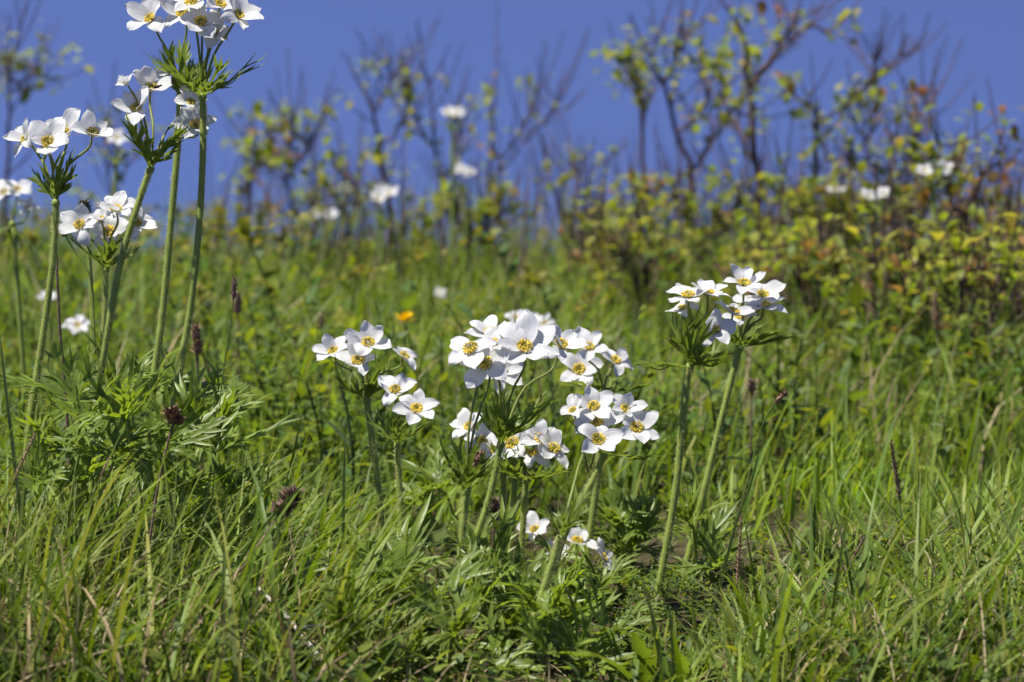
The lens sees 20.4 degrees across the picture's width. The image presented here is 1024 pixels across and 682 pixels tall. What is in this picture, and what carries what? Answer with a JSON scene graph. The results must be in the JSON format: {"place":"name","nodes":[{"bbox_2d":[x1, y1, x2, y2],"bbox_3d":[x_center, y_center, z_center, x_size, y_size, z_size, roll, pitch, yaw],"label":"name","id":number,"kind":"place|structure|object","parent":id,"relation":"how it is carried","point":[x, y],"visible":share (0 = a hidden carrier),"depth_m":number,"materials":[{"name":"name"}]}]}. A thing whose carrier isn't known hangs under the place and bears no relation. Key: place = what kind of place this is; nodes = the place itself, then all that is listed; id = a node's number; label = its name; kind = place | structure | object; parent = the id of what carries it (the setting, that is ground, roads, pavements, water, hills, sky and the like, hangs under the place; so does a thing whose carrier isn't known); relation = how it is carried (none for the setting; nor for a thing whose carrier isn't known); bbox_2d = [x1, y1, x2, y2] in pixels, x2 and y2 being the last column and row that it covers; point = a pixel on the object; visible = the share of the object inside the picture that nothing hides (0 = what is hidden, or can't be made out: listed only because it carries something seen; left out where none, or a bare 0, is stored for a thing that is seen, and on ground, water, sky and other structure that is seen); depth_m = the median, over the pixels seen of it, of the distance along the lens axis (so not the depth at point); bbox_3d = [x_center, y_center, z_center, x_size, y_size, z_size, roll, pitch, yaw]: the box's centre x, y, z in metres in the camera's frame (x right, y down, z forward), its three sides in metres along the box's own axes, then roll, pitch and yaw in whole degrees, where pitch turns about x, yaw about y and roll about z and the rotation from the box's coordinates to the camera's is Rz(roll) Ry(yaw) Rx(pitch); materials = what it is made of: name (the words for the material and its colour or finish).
{"place":"outdoors","nodes":[
{"label":"outdoors","id":0,"kind":"place"},
{"bbox_2d":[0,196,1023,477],"bbox_3d":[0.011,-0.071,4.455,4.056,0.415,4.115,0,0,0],"label":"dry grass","id":1,"kind":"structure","parent":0,"point":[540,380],"depth_m":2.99,"materials":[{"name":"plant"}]},
{"bbox_2d":[0,0,1023,260],"label":"sky","id":2,"kind":"structure","parent":0,"point":[315,33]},
{"bbox_2d":[32,298,1022,681],"bbox_3d":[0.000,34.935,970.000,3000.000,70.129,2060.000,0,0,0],"label":"ground","id":3,"kind":"structure","parent":0,"point":[646,558],"depth_m":2.04,"materials":[{"name":"plant"}]},
{"bbox_2d":[0,337,32,635],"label":"grass stalk","id":4,"kind":"object","parent":3,"relation":"on","point":[17,486],"depth_m":1.66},
{"bbox_2d":[0,179,40,416],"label":"anemone","id":5,"kind":"object","parent":3,"relation":"on","point":[14,188],"visible":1,"depth_m":2.50,"materials":[{"name":"green plant"}]},
{"bbox_2d":[12,291,64,375],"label":"anemone","id":6,"kind":"object","parent":3,"relation":"on","point":[49,330],"visible":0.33,"depth_m":3.00,"materials":[{"name":"green plant"}]},
{"bbox_2d":[0,0,92,267],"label":"shrub","id":7,"kind":"object","parent":3,"relation":"on","point":[25,91],"visible":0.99,"depth_m":4.61,"materials":[{"name":"green plant"}]},
{"bbox_2d":[2,108,112,597],"bbox_3d":[-0.279,0.016,1.755,0.077,0.322,0.038,0,0,37],"label":"anemone","id":8,"kind":"object","parent":3,"relation":"on","point":[49,136],"visible":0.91,"depth_m":1.76,"materials":[{"name":"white plant"}]},
{"bbox_2d":[56,251,72,521],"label":"dry stalk","id":9,"kind":"object","parent":3,"relation":"on","point":[60,339],"visible":0.36,"depth_m":1.92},
{"bbox_2d":[61,314,99,423],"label":"anemone","id":10,"kind":"object","parent":3,"relation":"on","point":[77,324],"visible":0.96,"depth_m":2.70,"materials":[{"name":"white plant"}]},
{"bbox_2d":[62,233,99,516],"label":"flower stem","id":11,"kind":"object","parent":3,"relation":"on","point":[80,258],"visible":0.27,"depth_m":1.95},
{"bbox_2d":[0,356,170,609],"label":"leaf clump","id":12,"kind":"object","parent":3,"relation":"on","point":[87,469],"visible":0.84,"depth_m":1.73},
{"bbox_2d":[76,198,97,514],"bbox_3d":[-0.294,0.038,1.969,0.016,0.274,0.012,0,0,28],"label":"scabious","id":13,"kind":"object","parent":3,"relation":"on","point":[88,206],"visible":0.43,"depth_m":1.97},
{"bbox_2d":[58,191,157,531],"bbox_3d":[-0.262,0.037,1.855,0.064,0.271,0.046,0,0,39],"label":"anemone","id":14,"kind":"object","parent":3,"relation":"on","point":[106,226],"visible":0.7,"depth_m":1.86,"materials":[{"name":"white plant"}]},
{"bbox_2d":[95,129,135,299],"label":"anemone","id":15,"kind":"object","parent":3,"relation":"on","point":[118,137],"visible":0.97,"depth_m":3.40,"materials":[{"name":"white plant"}]},
{"bbox_2d":[69,60,174,213],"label":"shrub","id":16,"kind":"object","parent":3,"relation":"on","point":[91,195],"visible":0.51,"depth_m":4.80,"materials":[{"name":"green plant"}]},
{"bbox_2d":[0,325,277,593],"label":"leaf clump","id":17,"kind":"object","parent":3,"relation":"on","point":[54,390],"visible":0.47,"depth_m":1.82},
{"bbox_2d":[65,66,217,565],"bbox_3d":[-0.228,0.002,1.774,0.100,0.348,0.056,0,0,-32],"label":"anemone","id":18,"kind":"object","parent":3,"relation":"on","point":[184,123],"visible":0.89,"depth_m":1.77,"materials":[{"name":"green plant"}]},
{"bbox_2d":[65,546,237,678],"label":"grass stalk","id":19,"kind":"object","parent":3,"relation":"on","point":[144,605],"depth_m":1.58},
{"bbox_2d":[135,402,185,658],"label":"seed head plant","id":20,"kind":"object","parent":3,"relation":"on","point":[172,417],"visible":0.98,"depth_m":1.66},
{"bbox_2d":[124,0,209,586],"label":"anemone","id":21,"kind":"object","parent":3,"relation":"on","point":[144,12],"visible":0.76,"depth_m":1.82,"materials":[{"name":"green plant"}]},
{"bbox_2d":[73,347,301,627],"bbox_3d":[-0.206,0.096,1.723,0.090,0.186,0.155,0,0,38],"label":"leaf clump","id":22,"kind":"object","parent":3,"relation":"on","point":[203,430],"visible":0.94,"depth_m":1.71,"materials":[{"name":"plant"}]},
{"bbox_2d":[189,321,204,474],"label":"seed head plant","id":23,"kind":"object","parent":3,"relation":"on","point":[198,346],"visible":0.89,"depth_m":2.15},
{"bbox_2d":[139,452,270,583],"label":"leaf clump","id":24,"kind":"object","parent":3,"relation":"on","point":[228,480],"visible":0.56,"depth_m":1.76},
{"bbox_2d":[144,0,266,558],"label":"anemone","id":25,"kind":"object","parent":3,"relation":"on","point":[211,28],"visible":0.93,"depth_m":1.78,"materials":[{"name":"green plant"}]},
{"bbox_2d":[206,275,237,573],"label":"sedge","id":26,"kind":"object","parent":3,"relation":"on","point":[234,289],"visible":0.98,"depth_m":1.74,"materials":[{"name":"green plant"}]},
{"bbox_2d":[231,291,242,425],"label":"seed head plant","id":27,"kind":"object","parent":3,"relation":"on","point":[238,303],"visible":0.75,"depth_m":2.60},
{"bbox_2d":[178,483,305,664],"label":"seed head plant","id":28,"kind":"object","parent":3,"relation":"on","point":[286,494],"visible":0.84,"depth_m":1.56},
{"bbox_2d":[248,621,275,678],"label":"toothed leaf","id":29,"kind":"object","parent":3,"relation":"on","point":[253,633],"visible":0.34,"depth_m":1.54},
{"bbox_2d":[219,87,307,266],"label":"shrub","id":30,"kind":"object","parent":3,"relation":"on","point":[250,176],"visible":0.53,"depth_m":4.89,"materials":[{"name":"green plant"}]},
{"bbox_2d":[212,47,343,276],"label":"shrub","id":31,"kind":"object","parent":3,"relation":"on","point":[268,123],"visible":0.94,"depth_m":4.69,"materials":[{"name":"green plant"}]},
{"bbox_2d":[258,587,333,676],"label":"dead twig","id":32,"kind":"object","parent":3,"relation":"on","point":[304,627],"visible":0.46,"depth_m":1.56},
{"bbox_2d":[311,207,339,303],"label":"anemone","id":33,"kind":"object","parent":3,"relation":"on","point":[333,212],"visible":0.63,"depth_m":4.20,"materials":[{"name":"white plant"}]},
{"bbox_2d":[292,111,374,265],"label":"shrub","id":34,"kind":"object","parent":3,"relation":"on","point":[347,174],"visible":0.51,"depth_m":5.04,"materials":[{"name":"green plant"}]},
{"bbox_2d":[341,425,345,586],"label":"grass stalk","id":35,"kind":"object","parent":3,"relation":"on","point":[343,508],"depth_m":1.66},
{"bbox_2d":[311,320,417,608],"bbox_3d":[-0.100,0.084,1.888,0.072,0.197,0.045,0,0,20],"label":"anemone","id":36,"kind":"object","parent":3,"relation":"on","point":[363,342],"visible":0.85,"depth_m":1.89,"materials":[{"name":"white plant"}]},
{"bbox_2d":[290,12,445,281],"bbox_3d":[-0.263,-0.315,4.857,0.226,0.486,0.238,0,0,-31],"label":"shrub","id":37,"kind":"object","parent":3,"relation":"on","point":[407,93],"visible":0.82,"depth_m":4.86,"materials":[{"name":"green plant"}]},
{"bbox_2d":[368,183,399,299],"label":"anemone","id":38,"kind":"object","parent":3,"relation":"on","point":[382,192],"visible":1,"depth_m":4.00,"materials":[{"name":"white plant"}]},
{"bbox_2d":[366,373,439,541],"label":"anemone","id":39,"kind":"object","parent":3,"relation":"on","point":[416,406],"visible":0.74,"depth_m":1.79,"materials":[{"name":"white plant"}]},
{"bbox_2d":[311,492,498,679],"bbox_3d":[-0.049,0.151,1.660,0.134,0.124,0.133,0,0,-27],"label":"leaf clump","id":40,"kind":"object","parent":3,"relation":"on","point":[412,535],"visible":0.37,"depth_m":1.65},
{"bbox_2d":[406,515,449,581],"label":"round leaf","id":41,"kind":"object","parent":3,"relation":"on","point":[437,531],"visible":0.53,"depth_m":1.86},
{"bbox_2d":[361,17,497,264],"bbox_3d":[-0.146,-0.331,5.083,0.245,0.486,0.157,0,0,0],"label":"shrub","id":42,"kind":"object","parent":3,"relation":"on","point":[470,127],"visible":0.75,"depth_m":5.09,"materials":[{"name":"green plant"}]},
{"bbox_2d":[384,436,520,543],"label":"leaf clump","id":43,"kind":"object","parent":3,"relation":"on","point":[430,475],"visible":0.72,"depth_m":2.08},
{"bbox_2d":[441,104,471,279],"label":"anemone","id":44,"kind":"object","parent":3,"relation":"on","point":[448,109],"visible":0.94,"depth_m":4.50,"materials":[{"name":"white plant"}]},
{"bbox_2d":[309,559,615,681],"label":"leaf clump","id":45,"kind":"object","parent":3,"relation":"on","point":[540,636],"visible":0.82,"depth_m":1.55,"materials":[{"name":"plant"}]},
{"bbox_2d":[454,162,478,300],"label":"anemone","id":46,"kind":"object","parent":3,"relation":"on","point":[459,167],"visible":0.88,"depth_m":4.70,"materials":[{"name":"white plant"}]},
{"bbox_2d":[436,336,510,645],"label":"anemone","id":47,"kind":"object","parent":3,"relation":"on","point":[480,358],"visible":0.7,"depth_m":1.67,"materials":[{"name":"white plant"}]},
{"bbox_2d":[418,126,546,258],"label":"shrub","id":48,"kind":"object","parent":3,"relation":"on","point":[488,205],"visible":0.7,"depth_m":4.77,"materials":[{"name":"green plant"}]},
{"bbox_2d":[449,407,532,617],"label":"anemone","id":49,"kind":"object","parent":3,"relation":"on","point":[460,423],"visible":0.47,"depth_m":1.85,"materials":[{"name":"white plant"}]},
{"bbox_2d":[396,494,591,660],"bbox_3d":[-0.016,0.144,1.666,0.127,0.105,0.132,0,0,9],"label":"leaf clump","id":50,"kind":"object","parent":3,"relation":"on","point":[503,537],"visible":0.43,"depth_m":1.68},
{"bbox_2d":[479,419,536,611],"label":"anemone","id":51,"kind":"object","parent":3,"relation":"on","point":[512,441],"visible":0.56,"depth_m":1.84,"materials":[{"name":"white plant"}]},
{"bbox_2d":[0,190,1023,419],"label":"yellow meadow herbs","id":52,"kind":"object","parent":3,"relation":"on","point":[856,294],"visible":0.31,"depth_m":3.63,"materials":[{"name":"green plant"}]},
{"bbox_2d":[0,218,1023,547],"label":"meadow grass","id":53,"kind":"structure","parent":3,"relation":"on","point":[880,460],"depth_m":2.71,"materials":[{"name":"plant"}]},
{"bbox_2d":[0,217,1023,522],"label":"meadow herbs","id":54,"kind":"object","parent":3,"relation":"on","point":[262,375],"visible":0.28,"depth_m":2.68,"materials":[{"name":"green plant"}]},
{"bbox_2d":[0,414,1023,681],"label":"meadow grass","id":55,"kind":"structure","parent":3,"relation":"on","point":[124,606],"depth_m":1.52,"materials":[{"name":"plant"}]},
{"bbox_2d":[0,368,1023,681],"bbox_3d":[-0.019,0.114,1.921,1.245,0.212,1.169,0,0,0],"label":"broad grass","id":56,"kind":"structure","parent":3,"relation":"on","point":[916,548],"depth_m":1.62,"materials":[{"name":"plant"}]},
{"bbox_2d":[0,447,1023,681],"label":"herbs","id":57,"kind":"object","parent":3,"relation":"on","point":[364,649],"visible":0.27,"depth_m":1.60,"materials":[{"name":"green plant"}]},
{"bbox_2d":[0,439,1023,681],"bbox_3d":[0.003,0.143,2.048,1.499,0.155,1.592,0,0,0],"label":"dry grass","id":58,"kind":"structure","parent":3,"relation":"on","point":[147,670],"depth_m":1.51,"materials":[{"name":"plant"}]},
{"bbox_2d":[0,150,1023,280],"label":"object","id":59,"kind":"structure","parent":3,"relation":"on","point":[476,249],"depth_m":5.20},
{"bbox_2d":[0,177,1023,287],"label":"ridge undergrowth","id":60,"kind":"object","parent":3,"relation":"on","point":[81,191],"visible":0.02,"depth_m":5.11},
{"bbox_2d":[457,0,588,255],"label":"shrub","id":61,"kind":"object","parent":3,"relation":"on","point":[491,92],"visible":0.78,"depth_m":5.29,"materials":[{"name":"green plant"}]},
{"bbox_2d":[461,309,589,600],"bbox_3d":[0.001,0.086,1.705,0.077,0.210,0.090,0,0,26],"label":"anemone","id":62,"kind":"object","parent":3,"relation":"on","point":[525,336],"visible":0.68,"depth_m":1.69,"materials":[{"name":"white plant"}]},
{"bbox_2d":[488,418,573,581],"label":"anemone","id":63,"kind":"object","parent":3,"relation":"on","point":[547,442],"visible":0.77,"depth_m":1.83,"materials":[{"name":"white plant"}]},
{"bbox_2d":[504,310,562,416],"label":"anemone","id":64,"kind":"object","parent":3,"relation":"on","point":[513,316],"visible":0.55,"depth_m":2.60,"materials":[{"name":"white plant"}]},
{"bbox_2d":[516,510,614,569],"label":"anemone","id":65,"kind":"object","parent":3,"relation":"on","point":[577,536],"visible":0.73,"depth_m":1.93,"materials":[{"name":"white plant"}]},
{"bbox_2d":[510,423,624,681],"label":"anemone","id":66,"kind":"object","parent":3,"relation":"on","point":[604,438],"visible":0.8,"depth_m":1.61,"materials":[{"name":"white plant"}]},
{"bbox_2d":[488,552,665,681],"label":"leaf clump","id":67,"kind":"object","parent":3,"relation":"on","point":[572,611],"visible":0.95,"depth_m":1.58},
{"bbox_2d":[529,93,630,249],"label":"shrub","id":68,"kind":"object","parent":3,"relation":"on","point":[564,180],"visible":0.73,"depth_m":4.97,"materials":[{"name":"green plant"}]},
{"bbox_2d":[519,532,643,605],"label":"leaf clump","id":69,"kind":"object","parent":3,"relation":"on","point":[586,565],"visible":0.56,"depth_m":1.82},
{"bbox_2d":[539,158,660,304],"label":"shrub","id":70,"kind":"object","parent":3,"relation":"on","point":[585,225],"visible":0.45,"depth_m":4.11,"materials":[{"name":"green plant"}]},
{"bbox_2d":[550,384,661,585],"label":"anemone","id":71,"kind":"object","parent":3,"relation":"on","point":[637,421],"visible":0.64,"depth_m":1.78,"materials":[{"name":"white plant"}]},
{"bbox_2d":[193,102,1023,319],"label":"ridge brushwood","id":72,"kind":"object","parent":3,"relation":"on","point":[575,206],"visible":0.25,"depth_m":4.62,"materials":[{"name":"plant"}]},
{"bbox_2d":[560,326,659,577],"bbox_3d":[0.066,0.080,1.962,0.071,0.181,0.073,0,0,0],"label":"anemone","id":73,"kind":"object","parent":3,"relation":"on","point":[584,364],"visible":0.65,"depth_m":1.96,"materials":[{"name":"white plant"}]},
{"bbox_2d":[535,474,689,574],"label":"leaf clump","id":74,"kind":"object","parent":3,"relation":"on","point":[632,525],"visible":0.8,"depth_m":1.98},
{"bbox_2d":[598,487,637,568],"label":"round leaf","id":75,"kind":"object","parent":3,"relation":"on","point":[629,498],"visible":0.41,"depth_m":2.00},
{"bbox_2d":[556,155,707,347],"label":"shrub","id":76,"kind":"object","parent":3,"relation":"on","point":[610,221],"visible":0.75,"depth_m":3.75,"materials":[{"name":"green plant"}]},
{"bbox_2d":[590,0,689,284],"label":"shrub","id":77,"kind":"object","parent":3,"relation":"on","point":[639,85],"visible":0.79,"depth_m":4.61,"materials":[{"name":"green plant"}]},
{"bbox_2d":[630,631,655,681],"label":"toothed leaf","id":78,"kind":"object","parent":3,"relation":"on","point":[641,649],"visible":0.89,"depth_m":1.55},
{"bbox_2d":[643,581,665,681],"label":"grass stalk","id":79,"kind":"object","parent":3,"relation":"on","point":[657,641],"depth_m":1.55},
{"bbox_2d":[668,600,675,681],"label":"grass stalk","id":80,"kind":"object","parent":3,"relation":"on","point":[673,667],"depth_m":1.55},
{"bbox_2d":[630,279,754,596],"bbox_3d":[0.119,0.071,1.843,0.073,0.224,0.067,0,0,36],"label":"anemone","id":81,"kind":"object","parent":3,"relation":"on","point":[690,345],"visible":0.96,"depth_m":1.84,"materials":[{"name":"green plant"}]},
{"bbox_2d":[616,0,773,287],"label":"shrub","id":82,"kind":"object","parent":3,"relation":"on","point":[677,44],"visible":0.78,"depth_m":4.50,"materials":[{"name":"green plant"}]},
{"bbox_2d":[623,109,773,296],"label":"shrub","id":83,"kind":"object","parent":3,"relation":"on","point":[713,181],"visible":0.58,"depth_m":4.29,"materials":[{"name":"green plant"}]},
{"bbox_2d":[655,477,754,580],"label":"leaf clump","id":84,"kind":"object","parent":3,"relation":"on","point":[714,537],"visible":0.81,"depth_m":1.88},
{"bbox_2d":[687,648,726,679],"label":"leaf","id":85,"kind":"object","parent":3,"relation":"on","point":[692,653],"visible":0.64,"depth_m":1.60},
{"bbox_2d":[704,426,764,646],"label":"grass stalk","id":86,"kind":"object","parent":3,"relation":"on","point":[726,558],"depth_m":1.70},
{"bbox_2d":[734,513,743,615],"bbox_3d":[0.139,0.143,1.740,0.007,0.077,0.005,0,0,0],"label":"grass spike","id":87,"kind":"object","parent":3,"relation":"on","point":[739,556],"depth_m":1.74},
{"bbox_2d":[679,264,807,578],"bbox_3d":[0.155,0.057,1.921,0.077,0.218,0.068,0,0,29],"label":"anemone","id":88,"kind":"object","parent":3,"relation":"on","point":[766,296],"visible":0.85,"depth_m":1.92,"materials":[{"name":"white plant"}]},
{"bbox_2d":[670,135,833,331],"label":"shrub","id":89,"kind":"object","parent":3,"relation":"on","point":[750,224],"visible":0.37,"depth_m":3.66,"materials":[{"name":"green plant"}]},
{"bbox_2d":[747,378,756,503],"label":"seed head plant","id":90,"kind":"object","parent":3,"relation":"on","point":[751,386],"visible":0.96,"depth_m":2.30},
{"bbox_2d":[718,389,788,598],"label":"seed head plant","id":91,"kind":"object","parent":3,"relation":"on","point":[778,399],"visible":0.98,"depth_m":1.82,"materials":[{"name":"green plant"}]},
{"bbox_2d":[671,0,861,265],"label":"shrub","id":92,"kind":"object","parent":3,"relation":"on","point":[752,109],"visible":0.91,"depth_m":4.31,"materials":[{"name":"green plant"}]},
{"bbox_2d":[724,181,856,380],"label":"shrub","id":93,"kind":"object","parent":3,"relation":"on","point":[790,253],"visible":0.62,"depth_m":3.33,"materials":[{"name":"green plant"}]},
{"bbox_2d":[762,110,866,312],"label":"shrub","id":94,"kind":"object","parent":3,"relation":"on","point":[810,214],"visible":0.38,"depth_m":4.05,"materials":[{"name":"green plant"}]},
{"bbox_2d":[770,114,904,263],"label":"shrub","id":95,"kind":"object","parent":3,"relation":"on","point":[806,198],"visible":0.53,"depth_m":4.18,"materials":[{"name":"green plant"}]},
{"bbox_2d":[756,7,947,247],"bbox_3d":[0.547,-0.271,4.357,0.323,0.496,0.235,0,0,35],"label":"shrub","id":96,"kind":"object","parent":3,"relation":"on","point":[852,94],"visible":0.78,"depth_m":4.38,"materials":[{"name":"green plant"}]},
{"bbox_2d":[858,187,899,322],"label":"anemone","id":97,"kind":"object","parent":3,"relation":"on","point":[882,191],"visible":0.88,"depth_m":3.45,"materials":[{"name":"white plant"}]},
{"bbox_2d":[796,155,966,360],"bbox_3d":[0.418,-0.069,3.204,0.190,0.286,0.213,0,0,0],"label":"shrub","id":98,"kind":"object","parent":3,"relation":"on","point":[839,240],"visible":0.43,"depth_m":3.21,"materials":[{"name":"green plant"}]},
{"bbox_2d":[797,35,973,292],"bbox_3d":[0.583,-0.246,4.473,0.261,0.444,0.247,0,0,0],"label":"shrub","id":99,"kind":"object","parent":3,"relation":"on","point":[922,90],"visible":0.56,"depth_m":4.47,"materials":[{"name":"green plant"}]},
{"bbox_2d":[814,101,975,277],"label":"shrub","id":100,"kind":"object","parent":3,"relation":"on","point":[913,192],"visible":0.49,"depth_m":4.10,"materials":[{"name":"green plant"}]},
{"bbox_2d":[888,439,903,544],"bbox_3d":[0.264,0.121,1.950,0.013,0.109,0.007,0,0,0],"label":"grass spike","id":101,"kind":"object","parent":3,"relation":"on","point":[896,481],"depth_m":1.95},
{"bbox_2d":[808,160,1023,407],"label":"shrub","id":102,"kind":"object","parent":3,"relation":"on","point":[922,249],"visible":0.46,"depth_m":3.14,"materials":[{"name":"green plant"}]},
{"bbox_2d":[831,39,1023,305],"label":"shrub","id":103,"kind":"object","parent":3,"relation":"on","point":[928,149],"visible":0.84,"depth_m":3.60,"materials":[{"name":"green plant"}]},
{"bbox_2d":[930,291,942,401],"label":"seed head plant","id":104,"kind":"object","parent":3,"relation":"on","point":[936,315],"visible":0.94,"depth_m":2.90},
{"bbox_2d":[914,159,959,367],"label":"anemone","id":105,"kind":"object","parent":3,"relation":"on","point":[946,170],"visible":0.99,"depth_m":3.35,"materials":[{"name":"white plant"}]},
{"bbox_2d":[879,159,1023,382],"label":"shrub","id":106,"kind":"object","parent":3,"relation":"on","point":[1007,260],"visible":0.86,"depth_m":2.99,"materials":[{"name":"green plant"}]},
{"bbox_2d":[937,120,1023,283],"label":"shrub","id":107,"kind":"object","parent":3,"relation":"on","point":[999,198],"visible":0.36,"depth_m":4.38,"materials":[{"name":"green plant"}]},
{"bbox_2d":[938,169,1023,360],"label":"shrub","id":108,"kind":"object","parent":3,"relation":"on","point":[1015,287],"visible":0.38,"depth_m":3.25,"materials":[{"name":"green plant"}]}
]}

